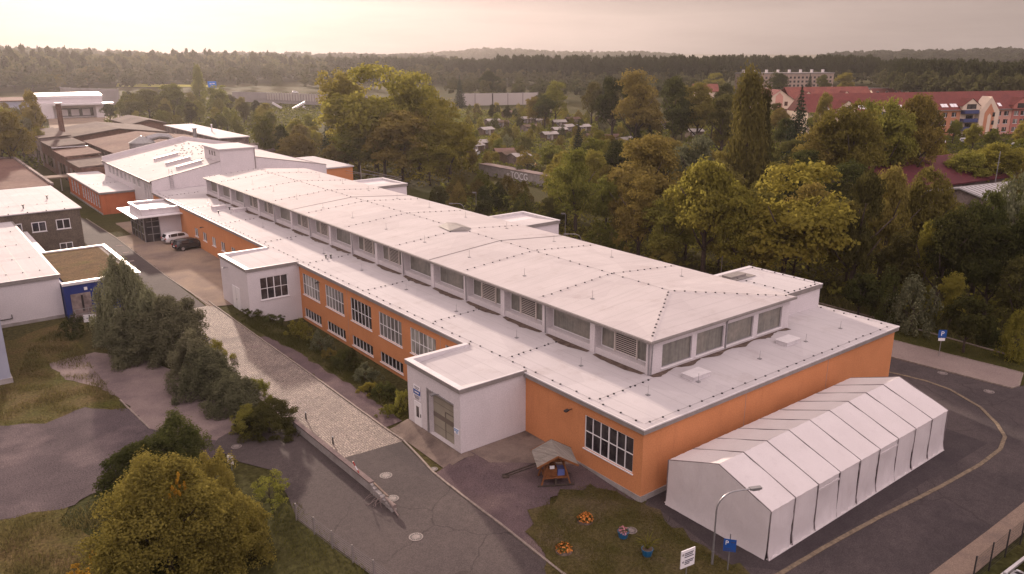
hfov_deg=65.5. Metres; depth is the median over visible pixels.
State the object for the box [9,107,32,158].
broadleaf tree
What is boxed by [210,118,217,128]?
broadleaf tree
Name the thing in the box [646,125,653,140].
spruce tree
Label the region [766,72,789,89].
broadleaf tree
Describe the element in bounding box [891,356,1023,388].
pavement kerb
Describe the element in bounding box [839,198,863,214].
broadleaf tree
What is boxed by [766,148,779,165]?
broadleaf tree
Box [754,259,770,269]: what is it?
broadleaf tree
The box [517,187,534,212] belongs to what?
spruce tree
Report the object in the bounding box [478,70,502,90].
broadleaf tree
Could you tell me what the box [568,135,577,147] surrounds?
fruit tree
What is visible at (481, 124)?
fruit tree
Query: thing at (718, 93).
broadleaf tree
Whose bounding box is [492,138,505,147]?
fruit tree
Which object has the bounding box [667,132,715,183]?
broadleaf tree
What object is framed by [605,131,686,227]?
broadleaf tree
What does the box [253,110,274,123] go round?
broadleaf tree
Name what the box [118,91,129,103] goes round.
broadleaf tree
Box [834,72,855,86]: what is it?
broadleaf tree
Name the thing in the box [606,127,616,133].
fruit tree
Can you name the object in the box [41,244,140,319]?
blue annex
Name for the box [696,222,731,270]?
broadleaf tree
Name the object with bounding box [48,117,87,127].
truck yard
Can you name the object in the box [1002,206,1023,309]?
broadleaf tree
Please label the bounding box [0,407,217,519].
gravel lot
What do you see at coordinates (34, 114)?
broadleaf tree
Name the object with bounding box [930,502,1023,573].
paver footpath
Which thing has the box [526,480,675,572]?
lawn edge tufts
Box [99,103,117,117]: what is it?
broadleaf tree
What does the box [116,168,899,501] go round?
industrial hall
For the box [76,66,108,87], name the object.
broadleaf tree
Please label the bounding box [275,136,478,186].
thicket undergrowth
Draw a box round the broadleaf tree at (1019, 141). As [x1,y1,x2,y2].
[1006,138,1023,173]
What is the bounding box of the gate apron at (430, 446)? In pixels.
[390,419,473,467]
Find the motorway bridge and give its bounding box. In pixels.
[232,91,367,108]
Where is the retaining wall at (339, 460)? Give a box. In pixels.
[292,419,373,490]
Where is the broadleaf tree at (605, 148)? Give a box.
[599,139,613,164]
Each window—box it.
[31,221,46,232]
[56,218,70,229]
[60,242,72,248]
[211,182,217,192]
[221,242,225,252]
[222,186,229,197]
[235,191,243,202]
[259,274,289,300]
[264,202,272,214]
[280,208,290,221]
[297,214,307,228]
[303,273,320,303]
[305,308,321,326]
[315,221,327,236]
[325,284,344,316]
[327,321,345,340]
[336,228,350,245]
[351,297,371,331]
[352,335,373,357]
[358,237,374,254]
[379,312,402,348]
[380,352,403,375]
[383,246,400,265]
[410,256,430,276]
[410,327,435,355]
[440,267,463,289]
[473,279,500,304]
[511,293,541,320]
[553,309,589,339]
[582,415,633,475]
[601,327,646,362]
[661,336,691,369]
[695,326,723,357]
[726,316,753,346]
[756,307,781,335]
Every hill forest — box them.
[0,45,179,55]
[183,51,446,59]
[397,47,678,60]
[819,46,1023,62]
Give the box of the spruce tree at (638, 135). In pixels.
[631,126,641,139]
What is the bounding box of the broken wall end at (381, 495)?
[365,482,398,516]
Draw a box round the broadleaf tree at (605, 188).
[591,174,620,228]
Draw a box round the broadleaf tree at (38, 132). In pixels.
[30,126,44,149]
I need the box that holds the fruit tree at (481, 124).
[476,118,484,128]
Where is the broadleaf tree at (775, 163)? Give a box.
[766,161,785,186]
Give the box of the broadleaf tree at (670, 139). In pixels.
[664,137,675,142]
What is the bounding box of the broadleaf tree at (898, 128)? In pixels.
[868,96,920,168]
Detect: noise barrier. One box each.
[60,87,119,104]
[458,92,537,105]
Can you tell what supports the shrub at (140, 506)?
on the ground at (246, 476)
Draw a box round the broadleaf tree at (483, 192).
[476,186,494,203]
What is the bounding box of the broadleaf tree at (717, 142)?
[711,130,728,146]
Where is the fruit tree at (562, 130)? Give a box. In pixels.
[558,125,566,136]
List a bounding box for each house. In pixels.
[693,84,718,97]
[831,152,1009,198]
[869,88,900,92]
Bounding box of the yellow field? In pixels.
[116,83,207,86]
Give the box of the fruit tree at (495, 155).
[490,151,500,161]
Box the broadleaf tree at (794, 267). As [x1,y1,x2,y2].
[777,235,818,274]
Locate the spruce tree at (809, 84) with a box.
[806,73,811,86]
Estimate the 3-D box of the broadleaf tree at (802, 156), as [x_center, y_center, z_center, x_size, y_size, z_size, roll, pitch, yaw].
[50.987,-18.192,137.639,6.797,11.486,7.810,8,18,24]
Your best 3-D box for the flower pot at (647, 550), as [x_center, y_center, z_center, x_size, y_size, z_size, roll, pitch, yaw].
[7.541,14.373,44.264,1.938,1.308,1.602,-6,18,-21]
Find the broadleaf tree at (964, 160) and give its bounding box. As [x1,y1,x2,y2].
[943,148,995,182]
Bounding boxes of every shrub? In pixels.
[55,312,91,339]
[67,563,97,573]
[72,450,270,573]
[87,248,151,349]
[91,432,188,505]
[94,306,172,371]
[102,446,192,542]
[116,282,179,350]
[120,293,210,369]
[147,406,214,467]
[163,326,216,383]
[163,343,239,405]
[173,487,276,573]
[187,333,236,361]
[191,445,248,500]
[197,368,262,420]
[228,403,272,440]
[233,396,299,443]
[236,308,261,319]
[239,377,273,405]
[245,468,290,513]
[262,314,285,323]
[283,317,314,339]
[308,328,335,354]
[321,347,336,360]
[330,347,362,371]
[334,346,357,364]
[352,361,384,383]
[355,382,381,395]
[371,381,399,401]
[374,404,400,417]
[394,389,407,411]
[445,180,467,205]
[445,182,458,198]
[450,173,468,194]
[468,170,494,191]
[480,180,504,202]
[488,181,508,209]
[495,181,506,195]
[500,174,518,195]
[510,180,533,201]
[513,191,533,211]
[584,219,628,251]
[866,263,905,323]
[883,272,943,338]
[973,314,1001,346]
[993,306,1023,362]
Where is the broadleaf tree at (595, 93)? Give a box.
[588,87,606,124]
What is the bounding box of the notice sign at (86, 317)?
[83,314,95,322]
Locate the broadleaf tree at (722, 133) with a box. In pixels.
[705,92,738,156]
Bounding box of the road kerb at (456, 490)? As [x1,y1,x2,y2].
[208,301,565,573]
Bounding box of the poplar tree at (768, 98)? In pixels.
[748,80,774,183]
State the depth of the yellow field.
661.85 m
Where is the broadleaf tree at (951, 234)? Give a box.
[917,206,982,304]
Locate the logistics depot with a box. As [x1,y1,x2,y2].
[0,92,113,118]
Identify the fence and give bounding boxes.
[294,503,391,573]
[973,519,1023,573]
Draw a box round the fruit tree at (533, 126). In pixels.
[530,123,535,130]
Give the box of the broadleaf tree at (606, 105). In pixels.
[594,75,627,134]
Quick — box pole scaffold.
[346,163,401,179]
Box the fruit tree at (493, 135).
[487,132,500,148]
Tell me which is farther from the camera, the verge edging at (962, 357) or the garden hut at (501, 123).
the garden hut at (501, 123)
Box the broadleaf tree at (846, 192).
[831,182,858,204]
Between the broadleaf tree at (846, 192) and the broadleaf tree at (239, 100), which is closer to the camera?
the broadleaf tree at (846, 192)
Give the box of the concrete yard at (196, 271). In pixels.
[116,221,232,305]
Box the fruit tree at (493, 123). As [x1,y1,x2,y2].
[488,117,499,128]
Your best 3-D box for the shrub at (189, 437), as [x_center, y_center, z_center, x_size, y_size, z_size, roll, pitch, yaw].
[-22.599,10.328,53.178,4.929,4.323,4.882,-3,17,-11]
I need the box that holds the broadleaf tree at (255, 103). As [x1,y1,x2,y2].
[250,100,260,112]
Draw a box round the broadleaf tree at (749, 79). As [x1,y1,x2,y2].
[735,71,765,89]
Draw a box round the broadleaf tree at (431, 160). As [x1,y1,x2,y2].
[405,131,459,185]
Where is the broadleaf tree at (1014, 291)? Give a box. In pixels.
[993,255,1023,319]
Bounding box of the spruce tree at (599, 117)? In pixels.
[597,81,606,129]
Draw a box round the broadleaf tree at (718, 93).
[713,89,726,108]
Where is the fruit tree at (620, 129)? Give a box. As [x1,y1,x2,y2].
[617,122,627,134]
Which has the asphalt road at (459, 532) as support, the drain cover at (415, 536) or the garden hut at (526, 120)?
the drain cover at (415, 536)
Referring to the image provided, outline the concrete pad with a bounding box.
[49,352,234,439]
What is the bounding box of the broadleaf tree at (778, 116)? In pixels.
[770,107,791,129]
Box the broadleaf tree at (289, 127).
[285,118,304,132]
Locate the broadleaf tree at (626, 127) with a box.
[621,118,639,135]
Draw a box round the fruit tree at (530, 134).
[525,128,535,140]
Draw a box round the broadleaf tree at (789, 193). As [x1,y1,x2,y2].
[777,174,805,202]
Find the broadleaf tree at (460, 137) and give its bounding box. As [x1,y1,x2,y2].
[413,97,481,181]
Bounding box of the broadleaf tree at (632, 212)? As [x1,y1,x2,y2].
[612,172,659,255]
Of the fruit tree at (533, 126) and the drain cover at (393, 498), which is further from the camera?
the fruit tree at (533, 126)
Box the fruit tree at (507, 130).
[500,125,514,140]
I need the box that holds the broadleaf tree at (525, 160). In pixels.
[514,150,539,169]
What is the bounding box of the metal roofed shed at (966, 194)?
[927,181,1009,209]
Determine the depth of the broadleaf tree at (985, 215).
84.59 m
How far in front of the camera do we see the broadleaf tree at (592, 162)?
141.37 m
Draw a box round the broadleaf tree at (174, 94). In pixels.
[154,82,191,114]
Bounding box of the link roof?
[23,231,44,251]
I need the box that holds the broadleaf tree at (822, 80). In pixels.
[815,74,832,86]
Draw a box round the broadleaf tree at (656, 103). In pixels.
[645,85,660,132]
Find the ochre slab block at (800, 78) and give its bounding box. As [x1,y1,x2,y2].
[735,69,834,88]
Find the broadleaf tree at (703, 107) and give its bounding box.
[684,81,719,137]
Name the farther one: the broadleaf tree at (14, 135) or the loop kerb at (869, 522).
the broadleaf tree at (14, 135)
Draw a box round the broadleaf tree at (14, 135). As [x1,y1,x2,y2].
[0,109,37,158]
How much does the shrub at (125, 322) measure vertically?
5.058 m
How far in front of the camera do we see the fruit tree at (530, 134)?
251.26 m
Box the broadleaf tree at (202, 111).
[191,99,205,121]
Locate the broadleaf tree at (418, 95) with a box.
[388,69,452,171]
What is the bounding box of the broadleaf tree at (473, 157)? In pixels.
[467,149,478,171]
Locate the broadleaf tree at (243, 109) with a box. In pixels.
[235,102,249,122]
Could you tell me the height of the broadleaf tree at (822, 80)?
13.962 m
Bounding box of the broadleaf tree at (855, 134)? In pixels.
[811,98,893,181]
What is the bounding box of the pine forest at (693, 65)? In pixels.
[332,53,1023,80]
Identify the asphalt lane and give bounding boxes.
[81,218,204,309]
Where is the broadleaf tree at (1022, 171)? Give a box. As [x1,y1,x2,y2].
[1006,160,1023,193]
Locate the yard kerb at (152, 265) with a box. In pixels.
[86,218,209,304]
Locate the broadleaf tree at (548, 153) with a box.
[537,145,562,167]
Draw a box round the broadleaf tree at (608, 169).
[593,164,616,185]
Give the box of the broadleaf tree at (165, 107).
[156,103,171,113]
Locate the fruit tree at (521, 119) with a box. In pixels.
[515,114,523,123]
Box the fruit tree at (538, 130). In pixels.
[533,121,543,136]
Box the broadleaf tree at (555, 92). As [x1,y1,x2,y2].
[541,79,567,119]
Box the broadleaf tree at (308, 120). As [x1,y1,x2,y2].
[301,113,321,128]
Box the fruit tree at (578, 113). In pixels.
[574,110,583,118]
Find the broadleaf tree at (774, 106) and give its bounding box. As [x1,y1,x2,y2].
[770,102,781,128]
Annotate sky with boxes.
[0,0,1023,54]
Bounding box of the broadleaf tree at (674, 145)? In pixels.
[667,140,689,152]
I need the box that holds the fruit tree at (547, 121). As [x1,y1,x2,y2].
[541,117,549,125]
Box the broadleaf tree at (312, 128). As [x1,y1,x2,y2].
[307,126,322,140]
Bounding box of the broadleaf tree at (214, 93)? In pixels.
[200,85,231,107]
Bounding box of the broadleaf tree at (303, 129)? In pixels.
[289,124,308,139]
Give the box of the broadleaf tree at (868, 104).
[861,98,884,134]
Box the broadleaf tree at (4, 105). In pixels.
[0,102,10,109]
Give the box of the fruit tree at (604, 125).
[598,120,609,131]
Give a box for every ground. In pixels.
[0,54,1023,573]
[65,113,121,124]
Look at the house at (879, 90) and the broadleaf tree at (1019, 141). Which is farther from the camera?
the house at (879, 90)
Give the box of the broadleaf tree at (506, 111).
[502,105,511,116]
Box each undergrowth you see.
[0,98,1018,181]
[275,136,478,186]
[440,108,670,215]
[559,192,1023,334]
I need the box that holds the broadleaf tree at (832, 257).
[823,222,874,284]
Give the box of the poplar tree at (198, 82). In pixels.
[191,63,206,104]
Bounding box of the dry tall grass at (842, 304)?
[563,228,1023,354]
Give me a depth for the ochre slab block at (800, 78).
614.90 m
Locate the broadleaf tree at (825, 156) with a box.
[786,121,846,180]
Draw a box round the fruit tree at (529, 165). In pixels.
[518,152,535,169]
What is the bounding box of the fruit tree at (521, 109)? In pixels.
[517,105,523,114]
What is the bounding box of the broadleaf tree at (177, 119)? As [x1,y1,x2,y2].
[171,114,184,124]
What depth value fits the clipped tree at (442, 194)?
135.37 m
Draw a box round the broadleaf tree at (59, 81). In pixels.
[43,74,67,92]
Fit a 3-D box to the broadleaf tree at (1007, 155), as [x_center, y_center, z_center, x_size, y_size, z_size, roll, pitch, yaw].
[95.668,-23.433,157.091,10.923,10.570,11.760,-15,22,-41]
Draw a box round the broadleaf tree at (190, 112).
[182,101,198,123]
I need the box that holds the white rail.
[1001,556,1023,573]
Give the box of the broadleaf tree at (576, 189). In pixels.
[543,147,600,238]
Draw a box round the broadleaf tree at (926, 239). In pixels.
[904,218,944,306]
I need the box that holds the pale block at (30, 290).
[0,221,64,327]
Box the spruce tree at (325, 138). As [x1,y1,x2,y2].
[318,126,343,161]
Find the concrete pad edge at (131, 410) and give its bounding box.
[119,399,149,428]
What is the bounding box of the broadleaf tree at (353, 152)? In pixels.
[326,128,382,178]
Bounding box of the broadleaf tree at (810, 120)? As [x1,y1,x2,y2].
[804,112,819,131]
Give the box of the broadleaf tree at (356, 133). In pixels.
[337,99,408,177]
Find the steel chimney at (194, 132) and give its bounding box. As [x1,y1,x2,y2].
[191,127,196,137]
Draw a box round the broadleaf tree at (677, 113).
[658,74,702,138]
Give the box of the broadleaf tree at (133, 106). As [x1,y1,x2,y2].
[119,101,146,115]
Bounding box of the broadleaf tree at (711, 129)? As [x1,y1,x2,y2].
[706,96,720,137]
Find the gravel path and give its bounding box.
[261,336,400,426]
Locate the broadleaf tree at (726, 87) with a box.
[719,81,734,106]
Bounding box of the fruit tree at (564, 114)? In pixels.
[562,111,569,118]
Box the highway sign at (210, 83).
[207,81,215,87]
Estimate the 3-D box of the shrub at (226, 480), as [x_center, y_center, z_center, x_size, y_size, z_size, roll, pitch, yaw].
[-18.679,11.733,48.929,4.085,4.023,4.102,-11,20,-33]
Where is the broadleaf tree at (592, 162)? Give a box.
[583,148,606,182]
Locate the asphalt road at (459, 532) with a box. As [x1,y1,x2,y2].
[213,426,545,573]
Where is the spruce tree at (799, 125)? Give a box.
[780,86,808,157]
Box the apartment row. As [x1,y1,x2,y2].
[787,90,1023,135]
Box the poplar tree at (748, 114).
[722,60,768,189]
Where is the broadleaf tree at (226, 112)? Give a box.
[222,107,234,130]
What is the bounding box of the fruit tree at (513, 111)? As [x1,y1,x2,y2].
[511,109,518,117]
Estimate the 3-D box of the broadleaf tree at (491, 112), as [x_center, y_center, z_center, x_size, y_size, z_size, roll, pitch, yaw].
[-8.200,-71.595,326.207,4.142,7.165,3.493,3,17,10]
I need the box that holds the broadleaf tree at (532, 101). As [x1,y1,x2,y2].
[525,96,539,122]
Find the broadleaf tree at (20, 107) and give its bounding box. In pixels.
[19,103,26,116]
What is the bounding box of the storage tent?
[664,376,948,560]
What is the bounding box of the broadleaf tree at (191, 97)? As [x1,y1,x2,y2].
[186,92,196,102]
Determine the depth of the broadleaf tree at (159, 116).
277.31 m
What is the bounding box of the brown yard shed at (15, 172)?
[0,156,53,189]
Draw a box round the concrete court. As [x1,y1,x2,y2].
[470,431,578,463]
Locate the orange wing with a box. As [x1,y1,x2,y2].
[66,171,135,214]
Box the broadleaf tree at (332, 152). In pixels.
[318,139,357,163]
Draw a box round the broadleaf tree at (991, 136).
[984,128,1002,149]
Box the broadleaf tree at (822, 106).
[810,91,835,125]
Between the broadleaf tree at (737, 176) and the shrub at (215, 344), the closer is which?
the shrub at (215, 344)
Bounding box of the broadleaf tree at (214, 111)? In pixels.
[210,106,220,121]
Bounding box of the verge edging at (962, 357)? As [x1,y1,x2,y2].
[894,340,1021,373]
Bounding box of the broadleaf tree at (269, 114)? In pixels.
[262,111,277,131]
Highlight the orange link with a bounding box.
[297,156,353,179]
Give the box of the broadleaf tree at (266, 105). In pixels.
[255,102,274,121]
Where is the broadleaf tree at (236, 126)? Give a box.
[230,115,243,132]
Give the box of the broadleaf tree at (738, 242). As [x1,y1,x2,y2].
[712,194,766,267]
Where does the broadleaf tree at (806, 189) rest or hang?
on the ground at (246, 476)
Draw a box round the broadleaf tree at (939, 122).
[906,98,946,156]
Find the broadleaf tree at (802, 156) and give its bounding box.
[789,149,820,194]
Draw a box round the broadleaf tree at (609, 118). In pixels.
[606,113,620,125]
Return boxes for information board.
[680,546,694,573]
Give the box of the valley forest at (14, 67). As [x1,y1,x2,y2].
[0,49,459,87]
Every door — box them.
[62,109,67,115]
[70,292,92,314]
[71,109,79,115]
[82,109,90,114]
[232,284,241,310]
[414,400,421,426]
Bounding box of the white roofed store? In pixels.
[164,124,249,143]
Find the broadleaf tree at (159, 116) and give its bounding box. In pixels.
[154,110,169,124]
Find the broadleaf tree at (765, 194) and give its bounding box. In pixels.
[749,180,774,208]
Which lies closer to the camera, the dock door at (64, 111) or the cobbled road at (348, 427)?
the cobbled road at (348, 427)
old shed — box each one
[27,127,70,165]
[39,137,85,174]
[52,145,101,180]
[65,156,104,173]
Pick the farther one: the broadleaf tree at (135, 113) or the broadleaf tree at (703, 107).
the broadleaf tree at (135, 113)
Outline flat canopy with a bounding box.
[44,174,67,190]
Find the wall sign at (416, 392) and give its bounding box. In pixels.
[413,383,420,401]
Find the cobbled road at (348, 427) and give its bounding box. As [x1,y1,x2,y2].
[183,306,401,456]
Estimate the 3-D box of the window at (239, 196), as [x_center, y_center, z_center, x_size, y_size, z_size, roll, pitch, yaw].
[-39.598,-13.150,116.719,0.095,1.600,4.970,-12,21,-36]
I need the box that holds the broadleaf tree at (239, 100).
[234,96,244,107]
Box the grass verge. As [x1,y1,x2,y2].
[562,235,1023,385]
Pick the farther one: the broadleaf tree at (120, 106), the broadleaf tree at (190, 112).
the broadleaf tree at (120, 106)
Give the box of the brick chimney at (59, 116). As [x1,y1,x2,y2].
[54,102,64,131]
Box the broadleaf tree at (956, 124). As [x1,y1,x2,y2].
[947,119,963,143]
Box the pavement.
[891,341,1020,386]
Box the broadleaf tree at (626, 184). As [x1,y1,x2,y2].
[606,171,641,247]
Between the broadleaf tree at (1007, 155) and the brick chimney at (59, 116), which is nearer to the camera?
the broadleaf tree at (1007, 155)
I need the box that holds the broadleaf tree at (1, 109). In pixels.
[0,107,16,156]
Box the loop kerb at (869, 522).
[775,371,1006,573]
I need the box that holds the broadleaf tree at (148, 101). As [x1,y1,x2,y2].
[126,88,166,118]
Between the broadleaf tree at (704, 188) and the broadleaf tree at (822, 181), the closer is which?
the broadleaf tree at (704, 188)
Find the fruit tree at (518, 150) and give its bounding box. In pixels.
[515,145,526,154]
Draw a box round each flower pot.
[555,541,572,555]
[576,511,593,525]
[617,525,628,538]
[634,532,662,557]
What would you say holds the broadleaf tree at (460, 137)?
on the ground at (246, 476)
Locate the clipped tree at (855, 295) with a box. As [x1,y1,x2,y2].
[839,272,882,314]
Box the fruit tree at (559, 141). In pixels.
[553,138,564,149]
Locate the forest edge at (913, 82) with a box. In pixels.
[403,67,1023,91]
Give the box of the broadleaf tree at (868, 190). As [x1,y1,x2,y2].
[831,164,897,281]
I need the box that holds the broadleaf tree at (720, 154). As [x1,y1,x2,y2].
[713,150,729,160]
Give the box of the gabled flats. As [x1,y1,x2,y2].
[732,86,870,113]
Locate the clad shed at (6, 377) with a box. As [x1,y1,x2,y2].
[0,322,12,384]
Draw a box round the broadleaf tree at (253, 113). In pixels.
[250,108,261,120]
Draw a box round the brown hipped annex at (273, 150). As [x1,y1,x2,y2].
[245,143,276,152]
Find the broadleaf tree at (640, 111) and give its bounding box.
[610,67,666,139]
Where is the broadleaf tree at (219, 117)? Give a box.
[214,112,227,129]
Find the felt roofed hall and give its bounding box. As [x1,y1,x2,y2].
[56,121,167,144]
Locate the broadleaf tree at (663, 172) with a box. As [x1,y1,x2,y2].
[657,166,673,196]
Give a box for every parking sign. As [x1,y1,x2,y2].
[723,534,736,569]
[938,330,946,355]
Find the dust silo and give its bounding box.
[128,133,173,148]
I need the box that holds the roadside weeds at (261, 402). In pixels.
[179,330,301,435]
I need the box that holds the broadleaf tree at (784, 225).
[714,157,860,273]
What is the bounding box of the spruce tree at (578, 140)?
[571,121,583,149]
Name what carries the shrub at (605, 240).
on the grass verge
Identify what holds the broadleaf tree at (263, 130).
on the ground at (246, 476)
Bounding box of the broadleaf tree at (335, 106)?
[312,61,425,175]
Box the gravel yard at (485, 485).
[436,433,635,557]
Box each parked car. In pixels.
[161,231,188,243]
[171,237,200,250]
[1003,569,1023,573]
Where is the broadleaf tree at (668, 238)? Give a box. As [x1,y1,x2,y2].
[641,196,695,252]
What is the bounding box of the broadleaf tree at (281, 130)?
[272,124,292,154]
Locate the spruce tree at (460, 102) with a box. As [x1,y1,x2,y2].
[453,75,466,107]
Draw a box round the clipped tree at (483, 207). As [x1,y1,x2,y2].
[474,199,492,215]
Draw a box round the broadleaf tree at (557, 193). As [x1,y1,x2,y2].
[541,164,574,227]
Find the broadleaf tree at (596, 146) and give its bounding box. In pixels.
[579,136,605,160]
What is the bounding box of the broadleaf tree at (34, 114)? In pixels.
[16,89,47,129]
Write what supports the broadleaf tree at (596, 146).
on the ground at (246, 476)
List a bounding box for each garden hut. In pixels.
[467,142,484,152]
[478,126,494,135]
[478,139,488,149]
[483,118,499,124]
[492,148,514,152]
[494,120,509,127]
[498,151,515,162]
[507,152,531,164]
[520,116,532,123]
[520,124,540,132]
[531,118,542,124]
[539,131,558,140]
[550,126,568,134]
[551,119,566,125]
[559,124,573,132]
[564,117,580,123]
[574,124,591,131]
[616,136,632,140]
[685,128,704,137]
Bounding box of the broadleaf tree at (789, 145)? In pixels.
[772,139,803,176]
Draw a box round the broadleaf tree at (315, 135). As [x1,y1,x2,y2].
[310,130,320,148]
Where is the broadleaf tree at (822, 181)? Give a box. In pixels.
[793,163,833,194]
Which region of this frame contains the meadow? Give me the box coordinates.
[0,320,148,573]
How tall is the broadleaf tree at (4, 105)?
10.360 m
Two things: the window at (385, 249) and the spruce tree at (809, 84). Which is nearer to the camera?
the window at (385, 249)
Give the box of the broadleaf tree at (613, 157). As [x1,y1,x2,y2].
[599,139,631,168]
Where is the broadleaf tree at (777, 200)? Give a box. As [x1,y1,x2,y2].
[764,188,785,203]
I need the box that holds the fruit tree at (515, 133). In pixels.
[511,127,520,139]
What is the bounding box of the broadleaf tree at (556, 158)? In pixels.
[539,150,585,185]
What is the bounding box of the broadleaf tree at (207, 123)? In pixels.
[203,119,213,127]
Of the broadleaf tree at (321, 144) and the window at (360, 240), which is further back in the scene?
the broadleaf tree at (321, 144)
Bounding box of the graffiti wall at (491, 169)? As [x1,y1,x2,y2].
[479,163,546,186]
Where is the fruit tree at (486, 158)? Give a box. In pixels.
[481,150,492,163]
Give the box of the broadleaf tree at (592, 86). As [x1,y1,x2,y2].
[581,81,600,123]
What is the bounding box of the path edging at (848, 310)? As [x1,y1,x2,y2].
[559,234,1023,359]
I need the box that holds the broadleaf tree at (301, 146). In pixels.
[274,133,318,157]
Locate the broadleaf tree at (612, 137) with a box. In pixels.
[599,134,615,150]
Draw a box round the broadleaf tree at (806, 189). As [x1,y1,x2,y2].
[783,179,833,270]
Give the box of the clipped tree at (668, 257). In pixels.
[648,247,676,263]
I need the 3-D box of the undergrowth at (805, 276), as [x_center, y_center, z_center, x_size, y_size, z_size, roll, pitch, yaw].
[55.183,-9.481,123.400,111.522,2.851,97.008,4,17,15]
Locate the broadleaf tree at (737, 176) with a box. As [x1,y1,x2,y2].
[713,159,748,196]
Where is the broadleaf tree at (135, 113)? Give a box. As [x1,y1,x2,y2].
[132,110,139,116]
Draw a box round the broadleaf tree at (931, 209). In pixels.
[893,164,957,258]
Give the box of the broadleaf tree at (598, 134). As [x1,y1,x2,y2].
[588,130,604,144]
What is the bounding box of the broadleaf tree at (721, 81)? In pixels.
[702,72,725,85]
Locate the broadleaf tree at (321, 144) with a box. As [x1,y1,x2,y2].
[317,137,325,149]
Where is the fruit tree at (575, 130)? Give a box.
[571,127,579,135]
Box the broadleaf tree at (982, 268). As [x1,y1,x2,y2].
[956,225,1023,314]
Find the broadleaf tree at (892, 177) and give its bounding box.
[861,162,920,285]
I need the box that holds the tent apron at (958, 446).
[647,429,986,569]
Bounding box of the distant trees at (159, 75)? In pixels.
[16,62,725,97]
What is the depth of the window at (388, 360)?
73.38 m
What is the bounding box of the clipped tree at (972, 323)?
[942,295,994,352]
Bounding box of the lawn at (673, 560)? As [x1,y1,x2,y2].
[525,484,749,573]
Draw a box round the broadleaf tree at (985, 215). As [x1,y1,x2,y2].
[957,189,1010,296]
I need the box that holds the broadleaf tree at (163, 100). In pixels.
[158,98,172,111]
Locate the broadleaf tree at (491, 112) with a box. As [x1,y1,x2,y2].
[487,104,496,116]
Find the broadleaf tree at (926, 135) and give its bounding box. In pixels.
[896,92,947,166]
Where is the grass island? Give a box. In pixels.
[80,208,130,223]
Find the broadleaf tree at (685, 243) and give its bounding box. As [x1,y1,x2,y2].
[665,226,703,260]
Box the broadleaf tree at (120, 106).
[116,100,125,113]
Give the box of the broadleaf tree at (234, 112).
[229,109,239,121]
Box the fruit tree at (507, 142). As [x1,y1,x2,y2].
[501,134,513,146]
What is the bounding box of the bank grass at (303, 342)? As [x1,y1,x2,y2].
[240,314,408,420]
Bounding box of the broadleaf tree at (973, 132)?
[962,124,983,149]
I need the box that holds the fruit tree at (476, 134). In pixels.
[473,130,479,138]
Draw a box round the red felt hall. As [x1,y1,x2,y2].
[83,131,197,155]
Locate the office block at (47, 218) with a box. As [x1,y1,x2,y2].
[0,185,84,250]
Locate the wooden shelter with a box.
[502,439,578,486]
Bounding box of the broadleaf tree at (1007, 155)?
[971,141,1023,175]
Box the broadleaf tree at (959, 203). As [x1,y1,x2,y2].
[944,199,967,270]
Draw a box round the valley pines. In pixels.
[0,43,456,74]
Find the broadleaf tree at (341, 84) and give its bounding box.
[314,67,366,162]
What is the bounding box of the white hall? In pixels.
[102,136,326,200]
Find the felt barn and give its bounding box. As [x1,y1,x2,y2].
[110,115,166,130]
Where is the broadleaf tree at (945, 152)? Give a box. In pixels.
[932,144,949,155]
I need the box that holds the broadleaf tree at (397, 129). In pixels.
[360,109,435,181]
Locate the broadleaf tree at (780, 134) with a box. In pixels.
[772,117,796,145]
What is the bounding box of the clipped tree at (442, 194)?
[429,185,447,203]
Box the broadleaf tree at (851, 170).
[819,158,867,191]
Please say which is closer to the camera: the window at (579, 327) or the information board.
the information board
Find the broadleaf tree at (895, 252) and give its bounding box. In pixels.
[873,227,925,292]
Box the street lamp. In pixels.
[711,485,761,564]
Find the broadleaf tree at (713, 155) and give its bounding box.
[689,148,717,160]
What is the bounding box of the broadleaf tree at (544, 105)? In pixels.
[532,94,557,128]
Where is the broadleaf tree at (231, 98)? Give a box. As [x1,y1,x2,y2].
[224,94,236,108]
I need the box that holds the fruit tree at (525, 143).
[517,134,536,153]
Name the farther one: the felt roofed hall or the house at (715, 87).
the house at (715, 87)
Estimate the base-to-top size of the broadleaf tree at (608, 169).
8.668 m
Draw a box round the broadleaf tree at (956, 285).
[935,270,968,327]
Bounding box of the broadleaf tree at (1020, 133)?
[1010,120,1023,144]
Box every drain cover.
[231,444,241,448]
[380,472,391,478]
[387,495,398,501]
[409,533,422,540]
[627,527,636,533]
[937,371,947,374]
[984,389,994,393]
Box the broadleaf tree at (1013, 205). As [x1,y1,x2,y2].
[993,169,1023,300]
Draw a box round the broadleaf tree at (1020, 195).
[1014,177,1023,201]
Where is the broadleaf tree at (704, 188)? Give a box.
[661,154,751,272]
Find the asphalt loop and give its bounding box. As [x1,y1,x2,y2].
[645,358,1023,573]
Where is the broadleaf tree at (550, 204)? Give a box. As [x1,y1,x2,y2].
[539,197,566,220]
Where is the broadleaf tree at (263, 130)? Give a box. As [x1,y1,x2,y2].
[249,115,278,149]
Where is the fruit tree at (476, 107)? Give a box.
[472,104,483,114]

